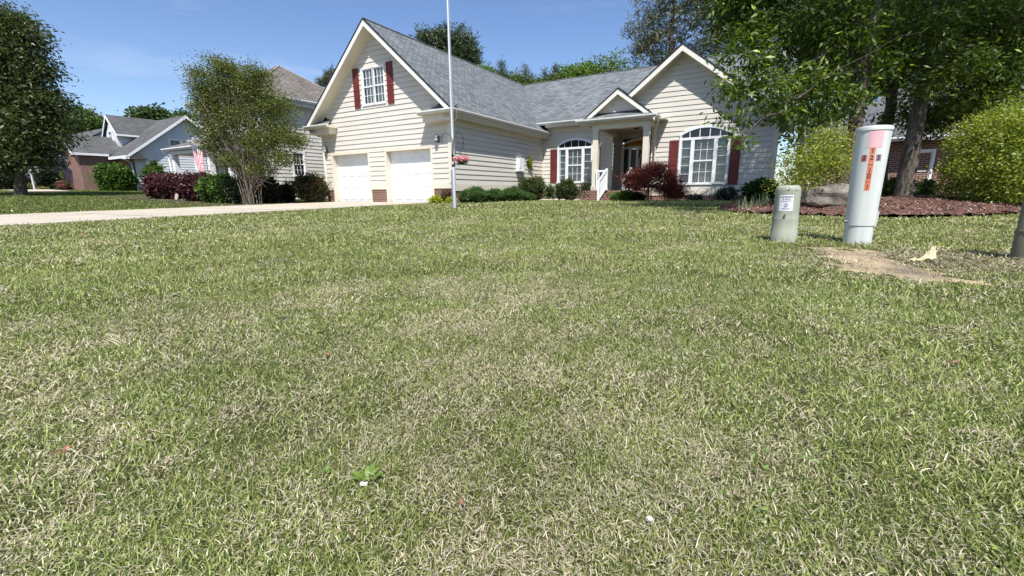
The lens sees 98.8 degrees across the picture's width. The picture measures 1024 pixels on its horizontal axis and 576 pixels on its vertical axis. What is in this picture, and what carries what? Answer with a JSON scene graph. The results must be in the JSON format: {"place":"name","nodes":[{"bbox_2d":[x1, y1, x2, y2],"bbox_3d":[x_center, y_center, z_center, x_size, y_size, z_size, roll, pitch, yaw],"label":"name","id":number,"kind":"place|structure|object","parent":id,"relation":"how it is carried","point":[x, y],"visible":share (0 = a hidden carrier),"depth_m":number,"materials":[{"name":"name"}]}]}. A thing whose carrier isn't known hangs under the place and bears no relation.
{"place":"outdoors","nodes":[
{"label":"outdoors","id":0,"kind":"place"},
{"bbox_2d":[10,189,65,190],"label":"neighbor driveway","id":1,"kind":"structure","parent":0,"point":[42,190],"depth_m":30.07,"materials":[{"name":"concrete"}]},
{"bbox_2d":[0,202,427,225],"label":"driveway","id":2,"kind":"structure","parent":0,"point":[34,218],"depth_m":12.31,"materials":[{"name":"concrete"}]},
{"bbox_2d":[0,0,1009,184],"label":"sky","id":3,"kind":"structure","parent":0,"point":[121,53],"materials":[{"name":"blue"}]},
{"bbox_2d":[0,189,1023,575],"bbox_3d":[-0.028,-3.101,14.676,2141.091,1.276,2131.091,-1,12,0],"label":"lawn","id":4,"kind":"structure","parent":0,"point":[492,422],"depth_m":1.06,"materials":[{"name":"plant"}]},
{"bbox_2d":[0,173,30,189],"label":"dark bush","id":5,"kind":"object","parent":4,"relation":"on","point":[7,184],"visible":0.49,"depth_m":36.18,"materials":[{"name":"green plant"}]},
{"bbox_2d":[13,182,36,188],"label":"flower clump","id":6,"kind":"object","parent":4,"relation":"on","point":[29,186],"visible":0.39,"depth_m":32.98,"materials":[{"name":"green plant"}]},
{"bbox_2d":[0,0,94,195],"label":"broadleaf tree","id":7,"kind":"object","parent":4,"relation":"on","point":[33,103],"visible":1,"depth_m":22.06,"materials":[{"name":"green plant"}]},
{"bbox_2d":[33,167,62,189],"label":"dark bush","id":8,"kind":"object","parent":4,"relation":"on","point":[46,179],"visible":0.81,"depth_m":36.40,"materials":[{"name":"green plant"}]},
{"bbox_2d":[1,128,102,182],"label":"house","id":9,"kind":"structure","parent":4,"relation":"on","point":[97,132],"depth_m":41.38,"materials":[{"name":"brick"}]},
{"bbox_2d":[5,499,104,550],"bbox_3d":[-0.741,0.392,0.705,0.131,0.004,0.093,-11,16,-41],"label":"lawn weed","id":10,"kind":"object","parent":4,"relation":"on","point":[33,536],"visible":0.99,"depth_m":0.71,"materials":[{"name":"green plant"}]},
{"bbox_2d":[58,163,66,179],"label":"cone bush","id":11,"kind":"object","parent":4,"relation":"on","point":[61,173],"visible":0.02,"depth_m":34.23,"materials":[{"name":"green plant"}]},
{"bbox_2d":[53,179,72,189],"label":"azalea","id":12,"kind":"object","parent":4,"relation":"on","point":[62,184],"visible":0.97,"depth_m":32.84,"materials":[{"name":"pink plant"}]},
{"bbox_2d":[59,159,73,188],"bbox_3d":[-26.609,-6.801,26.277,0.174,1.762,0.487,8,15,34],"label":"flag","id":13,"kind":"object","parent":4,"relation":"on","point":[67,172],"visible":0.91,"depth_m":26.33,"materials":[{"name":"grey fabric"}]},
{"bbox_2d":[54,104,103,133],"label":"broadleaf tree","id":14,"kind":"object","parent":4,"relation":"on","point":[94,122],"visible":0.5,"depth_m":57.66,"materials":[{"name":"green plant"}]},
{"bbox_2d":[87,161,142,190],"bbox_3d":[-28.867,-7.981,31.982,3.125,2.414,2.757,-1,12,0],"label":"round bush","id":15,"kind":"object","parent":4,"relation":"on","point":[116,177],"visible":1,"depth_m":31.40,"materials":[{"name":"green plant"}]},
{"bbox_2d":[56,114,207,190],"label":"house","id":16,"kind":"structure","parent":4,"relation":"on","point":[134,144],"depth_m":33.65,"materials":[{"name":"white"}]},
{"bbox_2d":[168,138,181,146],"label":"window","id":17,"kind":"structure","parent":16,"relation":"in","point":[172,142],"depth_m":34.51,"materials":[{"name":"grey glass"}]},
{"bbox_2d":[117,102,174,119],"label":"broadleaf tree","id":18,"kind":"object","parent":4,"relation":"on","point":[151,113],"visible":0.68,"depth_m":57.28,"materials":[{"name":"green plant"}]},
{"bbox_2d":[137,158,167,191],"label":"cone bush","id":19,"kind":"object","parent":4,"relation":"on","point":[152,166],"visible":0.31,"depth_m":28.70,"materials":[{"name":"green plant"}]},
{"bbox_2d":[169,107,199,123],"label":"broadleaf tree","id":20,"kind":"object","parent":4,"relation":"on","point":[180,112],"visible":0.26,"depth_m":56.06,"materials":[{"name":"green plant"}]},
{"bbox_2d":[101,195,285,205],"bbox_3d":[-16.288,-4.470,22.249,13.100,0.537,3.400,7,14,30],"label":"planting bed","id":21,"kind":"object","parent":4,"relation":"on","point":[200,203],"visible":0.3,"depth_m":20.57,"materials":[{"name":"brown soil"}]},
{"bbox_2d":[139,170,185,198],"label":"purple hedge","id":22,"kind":"object","parent":21,"relation":"on","point":[156,185],"visible":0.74,"depth_m":22.00,"materials":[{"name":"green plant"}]},
{"bbox_2d":[172,169,211,200],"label":"purple hedge","id":23,"kind":"object","parent":21,"relation":"on","point":[187,183],"visible":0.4,"depth_m":20.50,"materials":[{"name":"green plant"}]},
{"bbox_2d":[193,170,237,202],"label":"green hedge","id":24,"kind":"object","parent":21,"relation":"on","point":[206,189],"visible":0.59,"depth_m":19.52,"materials":[{"name":"green plant"}]},
{"bbox_2d":[215,178,257,203],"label":"dark bush","id":25,"kind":"object","parent":21,"relation":"on","point":[230,191],"visible":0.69,"depth_m":19.35,"materials":[{"name":"green plant"}]},
{"bbox_2d":[172,49,319,204],"bbox_3d":[-11.000,-6.608,18.539,5.642,6.268,2.898,-1,12,0],"label":"crepe myrtle","id":26,"kind":"object","parent":21,"relation":"on","point":[230,116],"visible":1,"depth_m":18.12,"materials":[{"name":"green plant"}]},
{"bbox_2d":[250,174,284,202],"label":"dark bush","id":27,"kind":"object","parent":21,"relation":"on","point":[272,192],"visible":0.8,"depth_m":20.19,"materials":[{"name":"green plant"}]},
{"bbox_2d":[279,178,295,202],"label":"dark bush","id":28,"kind":"object","parent":21,"relation":"on","point":[287,192],"visible":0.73,"depth_m":21.30,"materials":[{"name":"green plant"}]},
{"bbox_2d":[160,65,327,198],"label":"house","id":29,"kind":"structure","parent":4,"relation":"on","point":[310,92],"depth_m":24.34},
{"bbox_2d":[190,140,203,171],"bbox_3d":[-15.830,-6.565,22.136,0.660,1.766,0.104,1,12,8],"label":"flag","id":30,"kind":"object","parent":29,"relation":"attached to","point":[198,157],"visible":0.88,"depth_m":22.13,"materials":[{"name":"pink fabric"}]},
{"bbox_2d":[215,158,226,174],"bbox_3d":[-16.409,-6.450,24.772,1.000,1.700,0.100,7,14,30],"label":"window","id":31,"kind":"structure","parent":29,"relation":"in","point":[217,171],"depth_m":24.79,"materials":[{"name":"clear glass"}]},
{"bbox_2d":[291,151,306,176],"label":"window","id":32,"kind":"structure","parent":29,"relation":"in","point":[295,171],"depth_m":24.70,"materials":[{"name":"white glass"}]},
{"bbox_2d":[287,170,332,202],"bbox_3d":[-9.496,-4.667,20.716,2.027,1.689,1.751,-1,12,0],"label":"rose bush","id":33,"kind":"object","parent":4,"relation":"on","point":[308,187],"visible":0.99,"depth_m":20.31,"materials":[{"name":"green plant"}]},
{"bbox_2d":[314,65,334,87],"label":"pine tree","id":34,"kind":"object","parent":4,"relation":"on","point":[323,79],"visible":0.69,"depth_m":46.02,"materials":[{"name":"green plant"}]},
{"bbox_2d":[351,462,383,480],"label":"lawn weed","id":35,"kind":"object","parent":4,"relation":"on","point":[371,469],"visible":1,"depth_m":0.83,"materials":[{"name":"green plant"}]},
{"bbox_2d":[426,195,444,202],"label":"lime plant","id":36,"kind":"object","parent":4,"relation":"on","point":[437,199],"visible":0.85,"depth_m":17.41,"materials":[{"name":"green plant"}]},
{"bbox_2d":[440,188,451,201],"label":"dried vine","id":37,"kind":"object","parent":4,"relation":"on","point":[446,194],"visible":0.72,"depth_m":17.47,"materials":[{"name":"brown plant"}]},
{"bbox_2d":[407,19,490,67],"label":"pine tree","id":38,"kind":"object","parent":4,"relation":"on","point":[464,45],"visible":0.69,"depth_m":41.12,"materials":[{"name":"green plant"}]},
{"bbox_2d":[444,196,456,202],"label":"lime plant","id":39,"kind":"object","parent":4,"relation":"on","point":[448,199],"visible":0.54,"depth_m":17.18,"materials":[{"name":"green plant"}]},
{"bbox_2d":[441,0,463,208],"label":"flagpole","id":40,"kind":"object","parent":4,"relation":"on","point":[453,175],"visible":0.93,"depth_m":11.93,"materials":[{"name":"silver metal"}]},
{"bbox_2d":[452,146,469,165],"bbox_3d":[-1.391,-3.655,12.096,0.494,0.566,0.441,3,13,14],"label":"hanging basket","id":41,"kind":"object","parent":40,"relation":"hanging from","point":[462,159],"visible":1,"depth_m":12.03,"materials":[{"name":"pink plastic"}]},
{"bbox_2d":[456,186,486,202],"bbox_3d":[-1.687,-3.839,18.193,1.358,0.877,2.017,-1,12,0],"label":"juniper mound","id":42,"kind":"object","parent":4,"relation":"on","point":[473,194],"visible":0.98,"depth_m":17.61,"materials":[{"name":"green plant"}]},
{"bbox_2d":[477,62,497,73],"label":"broadleaf tree","id":43,"kind":"object","parent":4,"relation":"on","point":[488,68],"visible":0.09,"depth_m":40.23,"materials":[{"name":"green plant"}]},
{"bbox_2d":[483,187,504,201],"bbox_3d":[-0.881,-4.093,19.521,1.214,0.819,2.203,-1,12,0],"label":"juniper mound","id":44,"kind":"object","parent":4,"relation":"on","point":[497,194],"visible":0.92,"depth_m":18.89,"materials":[{"name":"green plant"}]},
{"bbox_2d":[492,55,512,79],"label":"pine tree","id":45,"kind":"object","parent":4,"relation":"on","point":[501,71],"visible":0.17,"depth_m":40.37,"materials":[{"name":"green plant"}]},
{"bbox_2d":[3,242,1023,575],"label":"clover","id":46,"kind":"object","parent":4,"relation":"on","point":[995,568],"visible":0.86,"depth_m":1.02,"materials":[{"name":"green plant"}]},
{"bbox_2d":[501,184,526,200],"bbox_3d":[0.010,-4.389,20.668,1.571,0.952,2.120,-1,12,0],"label":"juniper mound","id":47,"kind":"object","parent":4,"relation":"on","point":[514,193],"visible":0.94,"depth_m":20.11,"materials":[{"name":"green plant"}]},
{"bbox_2d":[505,67,530,84],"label":"broadleaf tree","id":48,"kind":"object","parent":4,"relation":"on","point":[516,78],"visible":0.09,"depth_m":40.28,"materials":[{"name":"green plant"}]},
{"bbox_2d":[510,62,536,83],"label":"pine tree","id":49,"kind":"object","parent":4,"relation":"on","point":[526,72],"visible":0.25,"depth_m":40.43,"materials":[{"name":"green plant"}]},
{"bbox_2d":[522,192,535,200],"bbox_3d":[0.560,-4.445,21.441,1.383,0.631,2.097,-1,12,0],"label":"juniper mound","id":50,"kind":"object","parent":4,"relation":"on","point":[530,196],"visible":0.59,"depth_m":20.79,"materials":[{"name":"green plant"}]},
{"bbox_2d":[517,174,546,199],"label":"clipped bush","id":51,"kind":"object","parent":4,"relation":"on","point":[534,185],"visible":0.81,"depth_m":21.55,"materials":[{"name":"green plant"}]},
{"bbox_2d":[520,74,544,83],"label":"broadleaf tree","id":52,"kind":"object","parent":4,"relation":"on","point":[537,78],"visible":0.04,"depth_m":40.20,"materials":[{"name":"green plant"}]},
{"bbox_2d":[536,65,552,81],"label":"pine tree","id":53,"kind":"object","parent":4,"relation":"on","point":[545,78],"visible":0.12,"depth_m":40.59,"materials":[{"name":"green plant"}]},
{"bbox_2d":[302,17,799,202],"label":"house","id":54,"kind":"structure","parent":4,"relation":"on","point":[379,122],"depth_m":18.84,"materials":[{"name":"beige plastic"}]},
{"bbox_2d":[337,154,370,201],"bbox_3d":[-7.251,-5.097,20.453,2.340,2.130,0.087,7,14,30],"label":"garage door","id":55,"kind":"structure","parent":54,"relation":"in","point":[353,170],"depth_m":20.48,"materials":[{"name":"white paint"}]},
{"bbox_2d":[360,66,376,106],"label":"window","id":56,"kind":"structure","parent":54,"relation":"in","point":[369,81],"depth_m":18.78,"materials":[{"name":"white glass"}]},
{"bbox_2d":[372,64,386,104],"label":"window","id":57,"kind":"structure","parent":54,"relation":"in","point":[380,77],"depth_m":18.44,"materials":[{"name":"white glass"}]},
{"bbox_2d":[390,149,431,201],"bbox_3d":[-4.198,-4.745,18.706,2.470,2.130,0.087,7,14,30],"label":"garage door","id":58,"kind":"structure","parent":54,"relation":"in","point":[411,170],"depth_m":18.71,"materials":[{"name":"white paint"}]},
{"bbox_2d":[556,138,592,183],"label":"window","id":59,"kind":"structure","parent":54,"relation":"in","point":[576,164],"depth_m":23.06,"materials":[{"name":"white glass"}]},
{"bbox_2d":[631,149,641,189],"bbox_3d":[6.609,-6.142,22.755,0.880,2.050,0.085,7,14,30],"label":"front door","id":60,"kind":"structure","parent":54,"relation":"in","point":[633,159],"depth_m":22.70,"materials":[{"name":"black metal"}]},
{"bbox_2d":[635,147,649,187],"bbox_3d":[6.575,-6.021,22.153,0.905,2.030,0.040,-8,14,-31],"label":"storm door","id":61,"kind":"structure","parent":54,"relation":"in","point":[638,148],"depth_m":21.84,"materials":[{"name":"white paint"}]},
{"bbox_2d":[677,124,730,183],"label":"window","id":62,"kind":"structure","parent":54,"relation":"in","point":[702,163],"depth_m":18.18,"materials":[{"name":"white glass"}]},
{"bbox_2d":[550,61,561,78],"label":"pine tree","id":63,"kind":"object","parent":4,"relation":"on","point":[555,68],"visible":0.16,"depth_m":40.52,"materials":[{"name":"green plant"}]},
{"bbox_2d":[546,68,575,169],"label":"broadleaf tree","id":64,"kind":"object","parent":4,"relation":"on","point":[558,77],"visible":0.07,"depth_m":40.15,"materials":[{"name":"green plant"}]},
{"bbox_2d":[551,61,596,78],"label":"broadleaf tree","id":65,"kind":"object","parent":4,"relation":"on","point":[574,73],"visible":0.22,"depth_m":40.10,"materials":[{"name":"green plant"}]},
{"bbox_2d":[572,58,604,75],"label":"broadleaf tree","id":66,"kind":"object","parent":4,"relation":"on","point":[588,65],"visible":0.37,"depth_m":40.05,"materials":[{"name":"green plant"}]},
{"bbox_2d":[587,47,631,173],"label":"broadleaf tree","id":67,"kind":"object","parent":4,"relation":"on","point":[610,65],"visible":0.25,"depth_m":40.11,"materials":[{"name":"green plant"}]},
{"bbox_2d":[606,189,632,200],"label":"bush","id":68,"kind":"object","parent":4,"relation":"on","point":[620,195],"visible":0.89,"depth_m":17.81,"materials":[{"name":"green plant"}]},
{"bbox_2d":[592,468,649,514],"bbox_3d":[0.195,0.358,0.787,0.099,0.007,0.126,3,13,15],"label":"lawn weed","id":69,"kind":"object","parent":4,"relation":"on","point":[640,511],"visible":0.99,"depth_m":0.78,"materials":[{"name":"green plant"}]},
{"bbox_2d":[627,191,646,200],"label":"dark bush","id":70,"kind":"object","parent":4,"relation":"on","point":[636,196],"visible":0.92,"depth_m":17.57,"materials":[{"name":"green plant"}]},
{"bbox_2d":[617,0,713,68],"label":"pine tree","id":71,"kind":"object","parent":4,"relation":"on","point":[666,30],"visible":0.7,"depth_m":43.22,"materials":[{"name":"green plant"}]},
{"bbox_2d":[649,339,737,376],"bbox_3d":[0.560,0.217,1.379,0.266,0.010,0.262,7,14,30],"label":"lawn weed","id":72,"kind":"object","parent":4,"relation":"on","point":[693,359],"visible":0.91,"depth_m":1.34,"materials":[{"name":"green plant"}]},
{"bbox_2d":[681,0,780,57],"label":"pine tree","id":73,"kind":"object","parent":4,"relation":"on","point":[711,42],"visible":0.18,"depth_m":41.48,"materials":[{"name":"green plant"}]},
{"bbox_2d":[770,185,801,242],"bbox_3d":[2.592,-0.654,4.164,0.220,0.628,0.220,-1,12,0],"label":"utility pedestal","id":74,"kind":"object","parent":4,"relation":"on","point":[785,221],"visible":0.98,"depth_m":4.08,"materials":[{"name":"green plastic"}]},
{"bbox_2d":[745,0,860,193],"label":"broadleaf tree","id":75,"kind":"object","parent":4,"relation":"on","point":[787,135],"visible":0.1,"depth_m":36.80,"materials":[{"name":"green plant"}]},
{"bbox_2d":[751,428,863,476],"bbox_3d":[0.596,0.328,0.893,0.199,0.008,0.152,5,14,26],"label":"lawn weed","id":76,"kind":"object","parent":4,"relation":"on","point":[802,457],"visible":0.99,"depth_m":0.87,"materials":[{"name":"green plant"}]},
{"bbox_2d":[787,0,881,143],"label":"broadleaf tree","id":77,"kind":"object","parent":4,"relation":"on","point":[839,95],"visible":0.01,"depth_m":40.59,"materials":[{"name":"green plant"}]},
{"bbox_2d":[842,125,893,244],"bbox_3d":[3.147,-0.857,3.925,0.271,1.114,0.262,-1,12,0],"label":"utility pedestal","id":78,"kind":"object","parent":4,"relation":"on","point":[871,153],"visible":0.99,"depth_m":3.83,"materials":[{"name":"pale plastic"},{"name":"orange sticker label"}]},
{"bbox_2d":[823,0,915,141],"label":"broadleaf tree","id":79,"kind":"object","parent":4,"relation":"on","point":[881,95],"visible":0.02,"depth_m":36.94,"materials":[{"name":"green plant"}]},
{"bbox_2d":[718,194,1021,216],"bbox_3d":[9.942,-2.069,10.704,12.720,0.381,8.760,-1,12,0],"label":"mulch bed","id":80,"kind":"object","parent":4,"relation":"on","point":[832,212],"visible":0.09,"depth_m":7.67,"materials":[{"name":"brown wood"}]},
{"bbox_2d":[735,196,751,208],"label":"iris clump","id":81,"kind":"object","parent":80,"relation":"on","point":[743,205],"visible":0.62,"depth_m":8.85,"materials":[{"name":"green plant"}]},
{"bbox_2d":[745,195,763,206],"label":"iris clump","id":82,"kind":"object","parent":80,"relation":"on","point":[757,203],"visible":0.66,"depth_m":9.03,"materials":[{"name":"green plant"}]},
{"bbox_2d":[736,176,778,201],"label":"dark bush","id":83,"kind":"object","parent":80,"relation":"on","point":[753,188],"visible":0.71,"depth_m":12.29,"materials":[{"name":"green plant"}]},
{"bbox_2d":[756,193,770,203],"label":"iris clump","id":84,"kind":"object","parent":80,"relation":"on","point":[765,200],"visible":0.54,"depth_m":9.41,"materials":[{"name":"green plant"}]},
{"bbox_2d":[760,117,856,193],"bbox_3d":[5.776,-2.259,8.324,1.674,1.833,1.911,-1,12,0],"label":"yellow shrub","id":85,"kind":"object","parent":80,"relation":"on","point":[816,157],"visible":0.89,"depth_m":8.11,"materials":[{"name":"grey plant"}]},
{"bbox_2d":[692,0,932,183],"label":"maple tree","id":86,"kind":"object","parent":80,"relation":"on","point":[848,29],"visible":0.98,"depth_m":8.03,"materials":[{"name":"green plant"}]},
{"bbox_2d":[800,183,848,207],"bbox_3d":[5.847,-1.699,8.150,0.989,0.486,0.647,-1,12,0],"label":"boulder","id":87,"kind":"object","parent":80,"relation":"on","point":[835,194],"visible":0.65,"depth_m":7.91,"materials":[{"name":"grey stone"}]},
{"bbox_2d":[881,175,922,195],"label":"bush","id":88,"kind":"object","parent":80,"relation":"on","point":[888,187],"visible":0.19,"depth_m":10.85,"materials":[{"name":"green plant"}]},
{"bbox_2d":[917,178,938,194],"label":"bush","id":89,"kind":"object","parent":80,"relation":"on","point":[925,185],"visible":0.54,"depth_m":12.08,"materials":[{"name":"green plant"}]},
{"bbox_2d":[834,0,1023,183],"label":"maple tree","id":90,"kind":"object","parent":80,"relation":"on","point":[888,85],"visible":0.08,"depth_m":10.72,"materials":[{"name":"green plant"}]},
{"bbox_2d":[853,0,1023,196],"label":"maple tree","id":91,"kind":"object","parent":80,"relation":"on","point":[920,121],"visible":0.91,"depth_m":9.11,"materials":[{"name":"green plant"}]},
{"bbox_2d":[920,88,1023,204],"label":"round bush","id":92,"kind":"object","parent":80,"relation":"on","point":[1000,179],"visible":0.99,"depth_m":8.51,"materials":[{"name":"green plant"}]},
{"bbox_2d":[799,247,993,285],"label":"bare soil","id":93,"kind":"structure","parent":4,"relation":"on","point":[879,268],"depth_m":2.83,"materials":[{"name":"beige soil"}]},
{"bbox_2d":[774,246,1023,283],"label":"twig litter","id":94,"kind":"object","parent":93,"relation":"on","point":[934,263],"visible":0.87,"depth_m":2.97,"materials":[{"name":"brown wood"}]},
{"bbox_2d":[794,74,1022,194],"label":"house","id":95,"kind":"structure","parent":4,"relation":"on","point":[930,154],"depth_m":15.75,"materials":[{"name":"red brick"}]},
{"bbox_2d":[917,149,936,179],"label":"window","id":96,"kind":"structure","parent":95,"relation":"in","point":[933,151],"depth_m":15.43,"materials":[{"name":"white glass"}]},
{"bbox_2d":[908,246,935,261],"bbox_3d":[2.842,-0.231,3.038,0.181,0.125,0.089,-1,12,0],"label":"torn plastic","id":97,"kind":"object","parent":4,"relation":"on","point":[930,254],"visible":0.85,"depth_m":3.03,"materials":[{"name":"beige plastic"}]},
{"bbox_2d":[946,327,1023,345],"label":"lawn weed","id":98,"kind":"object","parent":4,"relation":"on","point":[990,338],"visible":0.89,"depth_m":1.51,"materials":[{"name":"green plant"}]},
{"bbox_2d":[1009,198,1023,260],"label":"utility pedestal","id":99,"kind":"object","parent":4,"relation":"on","point":[1017,249],"visible":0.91,"depth_m":3.02,"materials":[{"name":"grey plastic"}]},
{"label":"garden bed","id":100,"kind":"structure","parent":4,"relation":"on","visible":0},
{"bbox_2d":[544,184,554,198],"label":"leafy plant","id":101,"kind":"object","parent":100,"relation":"on","point":[549,191],"visible":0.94,"depth_m":21.79,"materials":[{"name":"green plant"}]},
{"bbox_2d":[552,177,578,199],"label":"clipped bush","id":102,"kind":"object","parent":100,"relation":"on","point":[566,188],"visible":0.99,"depth_m":20.74,"materials":[{"name":"green plant"}]},
{"bbox_2d":[575,178,592,198],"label":"rose bush","id":103,"kind":"object","parent":100,"relation":"on","point":[586,186],"visible":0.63,"depth_m":20.04,"materials":[{"name":"green plant"}]},
{"bbox_2d":[616,159,693,200],"bbox_3d":[5.432,-4.158,17.176,3.212,1.735,1.882,-1,12,0],"label":"japanese maple","id":104,"kind":"object","parent":100,"relation":"on","point":[643,177],"visible":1,"depth_m":16.87,"materials":[{"name":"red plant"}]},
{"bbox_2d":[685,193,703,199],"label":"dark bush","id":105,"kind":"object","parent":100,"relation":"on","point":[694,197],"visible":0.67,"depth_m":17.79,"materials":[{"name":"green plant"}]},
{"bbox_2d":[687,182,736,199],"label":"clump","id":106,"kind":"object","parent":100,"relation":"on","point":[713,193],"visible":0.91,"depth_m":17.17,"materials":[{"name":"green plant"}]},
{"bbox_2d":[711,186,738,199],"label":"dark bush","id":107,"kind":"object","parent":100,"relation":"on","point":[723,195],"visible":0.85,"depth_m":17.15,"materials":[{"name":"green plant"}]},
{"bbox_2d":[527,156,533,170],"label":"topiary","id":108,"kind":"object","parent":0,"point":[530,163],"visible":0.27,"depth_m":22.49,"materials":[{"name":"green plant"}]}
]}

